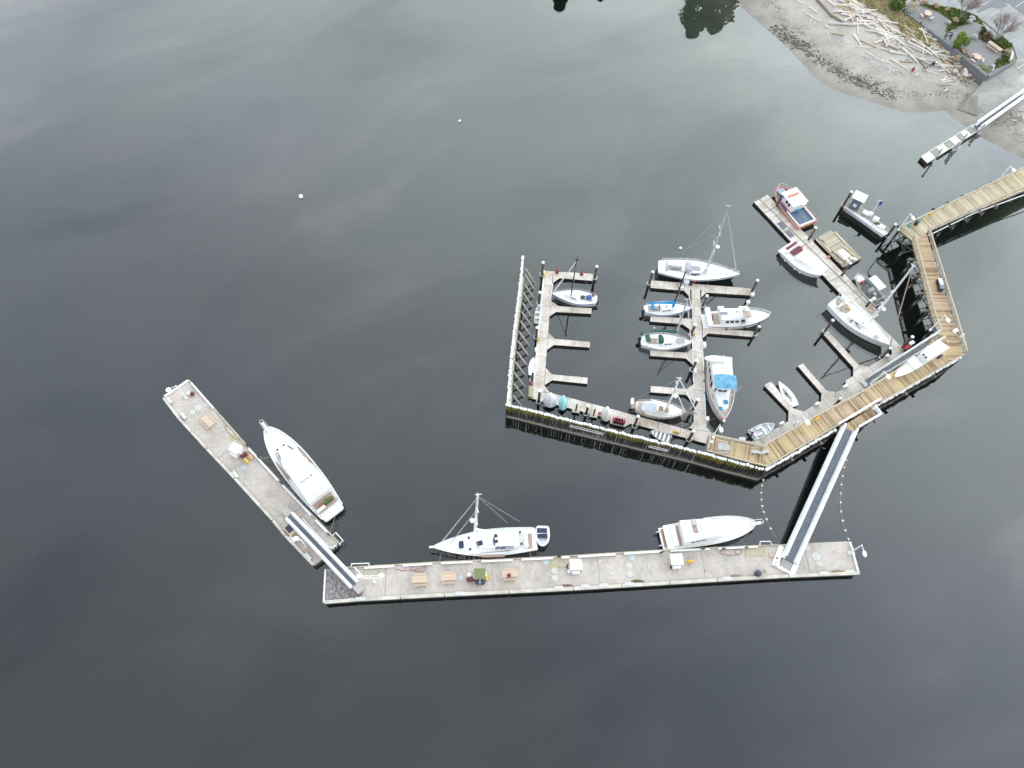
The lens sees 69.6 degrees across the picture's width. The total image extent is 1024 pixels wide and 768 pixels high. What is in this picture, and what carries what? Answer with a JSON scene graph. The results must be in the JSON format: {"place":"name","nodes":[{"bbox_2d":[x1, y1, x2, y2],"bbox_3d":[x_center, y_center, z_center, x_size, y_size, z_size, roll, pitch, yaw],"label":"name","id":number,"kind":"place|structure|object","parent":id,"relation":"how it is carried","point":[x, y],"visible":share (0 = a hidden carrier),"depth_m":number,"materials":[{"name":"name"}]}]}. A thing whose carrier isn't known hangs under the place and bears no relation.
{"place":"outdoors","nodes":[
{"label":"outdoors","id":0,"kind":"place"},
{"bbox_2d":[0,0,1023,767],"bbox_3d":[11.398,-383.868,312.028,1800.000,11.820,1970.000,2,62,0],"label":"water","id":1,"kind":"structure","parent":0,"point":[346,322],"depth_m":117.04,"materials":[{"name":"liquid"}]},
{"bbox_2d":[768,24,900,99],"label":"wrack line","id":2,"kind":"object","parent":1,"relation":"on","point":[858,79],"visible":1,"depth_m":138.70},
{"bbox_2d":[828,21,854,25],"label":"driftwood log","id":3,"kind":"object","parent":1,"relation":"on","point":[837,23],"visible":1,"depth_m":142.67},
{"bbox_2d":[888,0,906,10],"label":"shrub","id":4,"kind":"object","parent":1,"relation":"on","point":[896,5],"visible":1,"depth_m":141.72,"materials":[{"name":"green plant"}]},
{"bbox_2d":[857,0,959,65],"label":"dune grass","id":5,"kind":"structure","parent":1,"relation":"on","point":[900,17],"depth_m":141.35,"materials":[{"name":"plant"}]},
{"bbox_2d":[898,41,926,53],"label":"driftwood log","id":6,"kind":"object","parent":1,"relation":"on","point":[912,47],"visible":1,"depth_m":139.25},
{"bbox_2d":[901,7,1015,84],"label":"retaining wall","id":7,"kind":"structure","parent":1,"relation":"on","point":[979,75],"depth_m":136.77,"materials":[{"name":"concrete"}]},
{"bbox_2d":[957,58,1023,118],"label":"boat ramp","id":8,"kind":"object","parent":1,"relation":"on","point":[996,91],"visible":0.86,"depth_m":134.94,"materials":[{"name":"concrete"}]},
{"bbox_2d":[958,95,981,114],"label":"wet ramp patch","id":9,"kind":"object","parent":8,"relation":"on","point":[969,104],"visible":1,"depth_m":134.28,"materials":[{"name":"concrete"}]},
{"bbox_2d":[974,89,1023,130],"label":"gangway","id":10,"kind":"object","parent":8,"relation":"on","point":[1001,109],"visible":0.98,"depth_m":131.77,"materials":[{"name":"metal"}]},
{"bbox_2d":[528,385,533,398],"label":"float block","id":11,"kind":"structure","parent":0,"point":[530,391],"depth_m":106.05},
{"bbox_2d":[905,4,1011,74],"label":"park path","id":12,"kind":"structure","parent":0,"point":[936,24],"depth_m":139.99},
{"bbox_2d":[907,0,919,12],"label":"flowering shrub","id":13,"kind":"object","parent":12,"relation":"on","point":[913,6],"visible":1,"depth_m":142.01,"materials":[{"name":"beige plant"}]},
{"bbox_2d":[952,31,970,47],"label":"shrub","id":14,"kind":"object","parent":12,"relation":"on","point":[963,38],"visible":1,"depth_m":136.71,"materials":[{"name":"green plant"}]},
{"bbox_2d":[920,4,1012,67],"bbox_3d":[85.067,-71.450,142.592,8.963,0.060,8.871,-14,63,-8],"label":"grass bed","id":15,"kind":"object","parent":12,"relation":"on","point":[942,8],"visible":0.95,"depth_m":142.58,"materials":[{"name":"plant"}]},
{"bbox_2d":[957,0,988,17],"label":"bare tree","id":16,"kind":"object","parent":15,"relation":"on","point":[976,3],"visible":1,"depth_m":138.28,"materials":[{"name":"grey plant"}]},
{"bbox_2d":[970,53,984,61],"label":"round picnic table","id":17,"kind":"object","parent":12,"relation":"on","point":[977,56],"visible":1,"depth_m":135.97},
{"bbox_2d":[978,32,994,42],"bbox_3d":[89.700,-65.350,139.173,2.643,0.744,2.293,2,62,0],"label":"shrub","id":18,"kind":"object","parent":12,"relation":"on","point":[985,37],"visible":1,"depth_m":138.99,"materials":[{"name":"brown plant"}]},
{"bbox_2d":[986,40,1002,53],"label":"picnic table","id":19,"kind":"object","parent":12,"relation":"on","point":[990,42],"visible":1,"depth_m":137.47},
{"bbox_2d":[992,9,1023,39],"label":"bare tree","id":20,"kind":"object","parent":12,"relation":"on","point":[1006,19],"visible":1,"depth_m":136.16,"materials":[{"name":"grey plant"}]},
{"bbox_2d":[919,0,1023,61],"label":"parking lot","id":21,"kind":"structure","parent":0,"point":[1016,39],"depth_m":142.41,"materials":[{"name":"asphalt"}]},
{"bbox_2d":[976,0,1006,12],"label":"wet patch","id":22,"kind":"object","parent":21,"relation":"on","point":[997,3],"visible":1,"depth_m":144.11,"materials":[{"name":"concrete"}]},
{"bbox_2d":[1003,0,1023,13],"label":"road","id":23,"kind":"structure","parent":0,"point":[1015,3],"depth_m":144.32,"materials":[{"name":"asphalt"}]},
{"bbox_3d":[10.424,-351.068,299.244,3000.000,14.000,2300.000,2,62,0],"label":"water","id":24,"kind":"structure","parent":0,"visible":0},
{"bbox_2d":[162,380,340,568],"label":"concrete pier","id":25,"kind":"structure","parent":24,"relation":"on","point":[257,480],"depth_m":99.50,"materials":[{"name":"grey concrete"}]},
{"bbox_2d":[166,385,187,398],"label":"lamp post","id":26,"kind":"object","parent":25,"relation":"on","point":[168,389],"visible":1,"depth_m":100.92,"materials":[{"name":"metal"}]},
{"bbox_2d":[201,415,216,429],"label":"picnic table","id":27,"kind":"object","parent":25,"relation":"on","point":[206,420],"visible":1,"depth_m":102.04,"materials":[{"name":"wood"}]},
{"bbox_2d":[228,442,243,458],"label":"service cabinet","id":28,"kind":"object","parent":25,"relation":"on","point":[236,449],"visible":1,"depth_m":99.56,"materials":[{"name":"metal"}]},
{"bbox_2d":[283,524,296,535],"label":"crate","id":29,"kind":"object","parent":25,"relation":"on","point":[289,529],"visible":0.81,"depth_m":95.21,"materials":[{"name":"wood"}]},
{"bbox_2d":[301,518,336,549],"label":"rail frame","id":30,"kind":"object","parent":25,"relation":"on","point":[318,536],"visible":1,"depth_m":94.82,"materials":[{"name":"white paint"}]},
{"bbox_2d":[259,421,343,521],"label":"motor yacht","id":31,"kind":"object","parent":24,"relation":"on","point":[303,475],"visible":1,"depth_m":97.24,"materials":[{"name":"white plastic"}]},
{"bbox_2d":[429,492,542,558],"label":"sailing yacht","id":32,"kind":"object","parent":24,"relation":"on","point":[494,542],"visible":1,"depth_m":94.51,"materials":[{"name":"white plastic"}]},
{"bbox_2d":[535,526,549,545],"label":"dinghy","id":33,"kind":"object","parent":32,"relation":"hanging from","point":[544,537],"visible":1,"depth_m":95.28,"materials":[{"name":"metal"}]},
{"bbox_2d":[506,256,535,407],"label":"pile wall","id":34,"kind":"structure","parent":24,"relation":"in","point":[514,351],"depth_m":108.08,"materials":[{"name":"grey wood"}]},
{"bbox_2d":[528,357,536,376],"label":"dinghy","id":35,"kind":"object","parent":24,"relation":"on","point":[532,365],"visible":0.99,"depth_m":108.04,"materials":[{"name":"plastic"}]},
{"bbox_2d":[534,326,538,349],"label":"guide pile","id":36,"kind":"object","parent":24,"relation":"in","point":[536,334],"visible":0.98,"depth_m":110.03,"materials":[{"name":"black wood"}]},
{"bbox_2d":[534,304,541,325],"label":"skiff","id":37,"kind":"object","parent":24,"relation":"on","point":[536,317],"visible":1,"depth_m":112.41,"materials":[{"name":"plastic"}]},
{"bbox_2d":[536,389,541,410],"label":"guide pile","id":38,"kind":"object","parent":24,"relation":"in","point":[538,400],"visible":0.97,"depth_m":104.65,"materials":[{"name":"black wood"}]},
{"bbox_2d":[540,261,544,287],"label":"guide pile","id":39,"kind":"object","parent":24,"relation":"in","point":[542,271],"visible":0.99,"depth_m":115.39,"materials":[{"name":"black wood"}]},
{"bbox_2d":[533,270,592,392],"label":"floating dock","id":40,"kind":"object","parent":24,"relation":"on","point":[549,307],"visible":0.94,"depth_m":110.52,"materials":[{"name":"concrete"}]},
{"bbox_2d":[552,255,598,306],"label":"sailboat","id":41,"kind":"object","parent":24,"relation":"on","point":[578,298],"visible":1,"depth_m":113.07,"materials":[{"name":"white plastic"}]},
{"bbox_2d":[583,404,589,421],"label":"guide pile","id":42,"kind":"object","parent":24,"relation":"in","point":[586,412],"visible":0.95,"depth_m":104.39,"materials":[{"name":"black wood"}]},
{"bbox_2d":[323,541,859,605],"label":"concrete pier","id":43,"kind":"structure","parent":24,"relation":"on","point":[709,565],"depth_m":93.75,"materials":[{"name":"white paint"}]},
{"bbox_2d":[281,506,364,594],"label":"gangway","id":44,"kind":"object","parent":43,"relation":"on","point":[327,556],"visible":1,"depth_m":93.46,"materials":[{"name":"metal"}]},
{"bbox_2d":[359,568,379,577],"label":"hatched marking","id":45,"kind":"object","parent":43,"relation":"on","point":[368,572],"visible":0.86,"depth_m":93.32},
{"bbox_2d":[356,573,384,583],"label":"lamp post","id":46,"kind":"object","parent":43,"relation":"on","point":[380,575],"visible":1,"depth_m":89.73,"materials":[{"name":"metal"}]},
{"bbox_2d":[412,573,426,586],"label":"picnic table","id":47,"kind":"object","parent":43,"relation":"on","point":[415,579],"visible":1,"depth_m":92.30,"materials":[{"name":"wood"}]},
{"bbox_2d":[441,570,456,584],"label":"picnic table","id":48,"kind":"object","parent":43,"relation":"on","point":[445,576],"visible":1,"depth_m":92.50,"materials":[{"name":"wood"}]},
{"bbox_2d":[473,568,485,582],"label":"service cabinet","id":49,"kind":"object","parent":43,"relation":"on","point":[479,573],"visible":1,"depth_m":91.89,"materials":[{"name":"green metal"}]},
{"bbox_2d":[502,567,517,580],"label":"picnic table","id":50,"kind":"object","parent":43,"relation":"on","point":[513,572],"visible":1,"depth_m":92.80,"materials":[{"name":"wood"}]},
{"bbox_2d":[549,558,569,567],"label":"hatched marking","id":51,"kind":"object","parent":43,"relation":"on","point":[559,563],"visible":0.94,"depth_m":94.24,"materials":[{"name":"paint"}]},
{"bbox_2d":[568,559,581,574],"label":"service cabinet","id":52,"kind":"object","parent":43,"relation":"on","point":[575,566],"visible":1,"depth_m":92.89,"materials":[{"name":"metal"}]},
{"bbox_2d":[668,553,683,569],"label":"service cabinet","id":53,"kind":"object","parent":43,"relation":"on","point":[675,561],"visible":1,"depth_m":93.41,"materials":[{"name":"metal"}]},
{"bbox_2d":[744,547,765,556],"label":"hatched marking","id":54,"kind":"object","parent":43,"relation":"on","point":[755,552],"visible":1,"depth_m":95.21,"materials":[{"name":"paint"}]},
{"bbox_2d":[771,545,800,573],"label":"landing","id":55,"kind":"object","parent":43,"relation":"on","point":[786,566],"visible":0.99,"depth_m":94.33,"materials":[{"name":"white paint"}]},
{"bbox_2d":[812,552,820,560],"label":"round cover","id":56,"kind":"object","parent":43,"relation":"on","point":[816,556],"visible":1,"depth_m":95.05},
{"bbox_2d":[848,545,866,556],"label":"lamp post","id":57,"kind":"object","parent":43,"relation":"on","point":[864,553],"visible":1,"depth_m":91.88,"materials":[{"name":"metal"}]},
{"bbox_2d":[591,265,597,291],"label":"guide pile","id":58,"kind":"object","parent":24,"relation":"in","point":[595,276],"visible":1,"depth_m":115.39,"materials":[{"name":"black wood"}]},
{"bbox_2d":[531,392,693,441],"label":"floating dock","id":59,"kind":"object","parent":24,"relation":"on","point":[651,425],"visible":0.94,"depth_m":104.43,"materials":[{"name":"concrete"}]},
{"bbox_2d":[543,392,556,407],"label":"stored dinghy","id":60,"kind":"object","parent":59,"relation":"on","point":[550,400],"visible":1,"depth_m":104.24,"materials":[{"name":"plastic"}]},
{"bbox_2d":[558,395,567,409],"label":"stored dinghy","id":61,"kind":"object","parent":59,"relation":"on","point":[562,403],"visible":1,"depth_m":104.09,"materials":[{"name":"teal paint"}]},
{"bbox_2d":[601,406,611,421],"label":"stored dinghy","id":62,"kind":"object","parent":59,"relation":"on","point":[606,413],"visible":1,"depth_m":103.36,"materials":[{"name":"plastic"}]},
{"bbox_2d":[505,403,763,486],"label":"pile wall","id":63,"kind":"structure","parent":24,"relation":"in","point":[682,460],"depth_m":102.16,"materials":[{"name":"brown wood"}]},
{"bbox_2d":[570,425,603,434],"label":"hand pipe","id":64,"kind":"object","parent":63,"relation":"attached to","point":[587,430],"visible":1,"depth_m":101.33,"materials":[{"name":"metal"}]},
{"bbox_2d":[629,415,639,436],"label":"guide pile","id":65,"kind":"object","parent":24,"relation":"in","point":[634,424],"visible":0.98,"depth_m":103.30,"materials":[{"name":"black wood"}]},
{"bbox_2d":[644,270,653,296],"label":"guide pile","id":66,"kind":"object","parent":24,"relation":"in","point":[649,282],"visible":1,"depth_m":115.07,"materials":[{"name":"black wood"}]},
{"bbox_2d":[651,430,673,442],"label":"skiff","id":67,"kind":"object","parent":24,"relation":"on","point":[661,436],"visible":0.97,"depth_m":103.30,"materials":[{"name":"black paint"}]},
{"bbox_2d":[630,376,697,420],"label":"sailing yacht","id":68,"kind":"object","parent":24,"relation":"on","point":[656,409],"visible":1,"depth_m":103.89,"materials":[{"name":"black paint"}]},
{"bbox_2d":[638,299,692,350],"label":"sailboat","id":69,"kind":"object","parent":24,"relation":"on","point":[660,341],"visible":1,"depth_m":109.39,"materials":[{"name":"white plastic"}]},
{"bbox_2d":[641,269,691,316],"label":"sailboat","id":70,"kind":"object","parent":24,"relation":"on","point":[671,308],"visible":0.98,"depth_m":112.19,"materials":[{"name":"white plastic"}]},
{"bbox_2d":[682,429,694,449],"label":"guide pile","id":71,"kind":"object","parent":24,"relation":"in","point":[689,437],"visible":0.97,"depth_m":102.69,"materials":[{"name":"black wood"}]},
{"bbox_2d":[686,359,697,381],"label":"guide pile","id":72,"kind":"object","parent":24,"relation":"in","point":[692,368],"visible":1,"depth_m":107.93,"materials":[{"name":"black wood"}]},
{"bbox_2d":[686,398,699,420],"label":"guide pile","id":73,"kind":"object","parent":24,"relation":"in","point":[695,404],"visible":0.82,"depth_m":104.79,"materials":[{"name":"black wood"}]},
{"bbox_2d":[658,204,739,284],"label":"sailing yacht","id":74,"kind":"object","parent":24,"relation":"on","point":[699,272],"visible":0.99,"depth_m":115.07,"materials":[{"name":"white paint"}]},
{"bbox_2d":[649,280,752,445],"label":"floating dock","id":75,"kind":"object","parent":24,"relation":"on","point":[696,389],"visible":0.94,"depth_m":111.14,"materials":[{"name":"concrete"}]},
{"bbox_2d":[656,516,763,549],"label":"motor yacht","id":76,"kind":"object","parent":24,"relation":"on","point":[694,533],"visible":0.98,"depth_m":95.44,"materials":[{"name":"white plastic"}]},
{"bbox_2d":[703,355,739,422],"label":"motor yacht","id":77,"kind":"object","parent":24,"relation":"on","point":[720,380],"visible":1,"depth_m":104.57,"materials":[{"name":"white plastic"}]},
{"bbox_2d":[701,300,770,330],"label":"trawler yacht","id":78,"kind":"object","parent":24,"relation":"on","point":[739,317],"visible":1,"depth_m":110.83,"materials":[{"name":"white plastic"}]},
{"bbox_2d":[744,279,758,304],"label":"guide pile","id":79,"kind":"object","parent":24,"relation":"in","point":[753,287],"visible":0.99,"depth_m":114.09,"materials":[{"name":"black wood"}]},
{"bbox_2d":[747,325,760,346],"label":"guide pile","id":80,"kind":"object","parent":24,"relation":"in","point":[754,334],"visible":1,"depth_m":110.99,"materials":[{"name":"black wood"}]},
{"bbox_2d":[748,423,774,440],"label":"skiff","id":81,"kind":"object","parent":24,"relation":"on","point":[757,431],"visible":1,"depth_m":103.95,"materials":[{"name":"black paint"}]},
{"bbox_2d":[760,479,779,543],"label":"float line","id":82,"kind":"object","parent":24,"relation":"on","point":[766,519],"visible":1,"depth_m":98.98,"materials":[{"name":"plastic"}]},
{"bbox_2d":[778,381,798,407],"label":"dinghy","id":83,"kind":"object","parent":24,"relation":"on","point":[788,395],"visible":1,"depth_m":106.45,"materials":[{"name":"plastic"}]},
{"bbox_2d":[751,429,836,487],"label":"pile wall","id":84,"kind":"structure","parent":24,"relation":"in","point":[786,462],"depth_m":100.83,"materials":[{"name":"white wood"}]},
{"bbox_2d":[775,183,817,229],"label":"patrol boat","id":85,"kind":"object","parent":24,"relation":"on","point":[796,211],"visible":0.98,"depth_m":121.43,"materials":[{"name":"white plastic"}]},
{"bbox_2d":[778,241,825,278],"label":"cabin cruiser","id":86,"kind":"object","parent":24,"relation":"on","point":[798,257],"visible":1,"depth_m":116.76,"materials":[{"name":"white plastic"}]},
{"bbox_2d":[815,319,834,343],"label":"guide pile","id":87,"kind":"object","parent":24,"relation":"in","point":[825,330],"visible":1,"depth_m":111.37,"materials":[{"name":"black wood"}]},
{"bbox_2d":[749,332,903,447],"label":"floating dock","id":88,"kind":"object","parent":24,"relation":"on","point":[859,375],"visible":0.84,"depth_m":107.04,"materials":[{"name":"concrete"}]},
{"bbox_2d":[861,329,945,387],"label":"gangway","id":89,"kind":"object","parent":88,"relation":"on","point":[903,358],"visible":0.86,"depth_m":107.47,"materials":[{"name":"metal"}]},
{"bbox_2d":[902,340,914,351],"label":"hand cart","id":90,"kind":"object","parent":88,"relation":"on","point":[909,345],"visible":0.77,"depth_m":109.86,"materials":[{"name":"red paint"}]},
{"bbox_2d":[753,195,901,354],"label":"floating dock","id":91,"kind":"object","parent":24,"relation":"on","point":[768,210],"visible":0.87,"depth_m":117.83,"materials":[{"name":"concrete"}]},
{"bbox_2d":[814,230,861,269],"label":"work raft","id":92,"kind":"object","parent":24,"relation":"on","point":[832,241],"visible":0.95,"depth_m":118.75,"materials":[{"name":"wood"}]},
{"bbox_2d":[837,249,850,260],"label":"deck box","id":93,"kind":"object","parent":92,"relation":"on","point":[844,255],"visible":1,"depth_m":117.38,"materials":[{"name":"plastic"}]},
{"bbox_2d":[835,190,852,218],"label":"guide pile","id":94,"kind":"object","parent":24,"relation":"in","point":[845,202],"visible":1,"depth_m":122.89,"materials":[{"name":"black wood"}]},
{"bbox_2d":[839,457,849,540],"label":"float line","id":95,"kind":"object","parent":24,"relation":"on","point":[840,502],"visible":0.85,"depth_m":99.69,"materials":[{"name":"plastic"}]},
{"bbox_2d":[706,167,1023,467],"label":"boardwalk","id":96,"kind":"structure","parent":24,"relation":"in","point":[1007,187],"depth_m":107.94,"materials":[{"name":"brown wood"}]},
{"bbox_2d":[718,442,729,453],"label":"picnic table","id":97,"kind":"object","parent":96,"relation":"on","point":[723,446],"visible":1,"depth_m":98.40,"materials":[{"name":"wood"}]},
{"bbox_2d":[781,423,858,563],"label":"gangway","id":98,"kind":"object","parent":96,"relation":"attached to","point":[807,521],"visible":1,"depth_m":96.94,"materials":[{"name":"metal"}]},
{"bbox_2d":[894,356,922,376],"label":"covered boat","id":99,"kind":"object","parent":96,"relation":"on","point":[913,363],"visible":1,"depth_m":104.33,"materials":[{"name":"fabric"}]},
{"bbox_2d":[916,340,949,368],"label":"pier kiosk","id":100,"kind":"object","parent":96,"relation":"on","point":[935,349],"visible":0.96,"depth_m":104.47,"materials":[{"name":"white paint"}]},
{"bbox_2d":[841,203,889,240],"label":"fuel float","id":101,"kind":"object","parent":24,"relation":"on","point":[859,219],"visible":0.91,"depth_m":121.17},
{"bbox_2d":[849,190,867,210],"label":"kiosk","id":102,"kind":"object","parent":101,"relation":"on","point":[859,198],"visible":1,"depth_m":120.89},
{"bbox_2d":[854,273,886,306],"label":"aluminium boat","id":103,"kind":"object","parent":24,"relation":"on","point":[869,288],"visible":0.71,"depth_m":114.84,"materials":[{"name":"grey metal"}]},
{"bbox_2d":[826,262,916,347],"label":"sailing yacht","id":104,"kind":"object","parent":24,"relation":"on","point":[843,311],"visible":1,"depth_m":111.04,"materials":[{"name":"white plastic"}]},
{"bbox_2d":[875,346,891,362],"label":"guide pile","id":105,"kind":"object","parent":24,"relation":"in","point":[886,352],"visible":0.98,"depth_m":108.67,"materials":[{"name":"black wood"}]},
{"bbox_2d":[876,223,896,249],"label":"guide pile","id":106,"kind":"object","parent":24,"relation":"in","point":[887,235],"visible":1,"depth_m":120.07,"materials":[{"name":"black wood"}]},
{"bbox_2d":[872,357,961,412],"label":"pile wall","id":107,"kind":"structure","parent":24,"relation":"in","point":[910,390],"depth_m":106.34,"materials":[{"name":"white wood"}]},
{"bbox_2d":[919,124,977,165],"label":"float","id":108,"kind":"object","parent":24,"relation":"on","point":[927,158],"visible":0.96,"depth_m":129.69,"materials":[{"name":"metal"}]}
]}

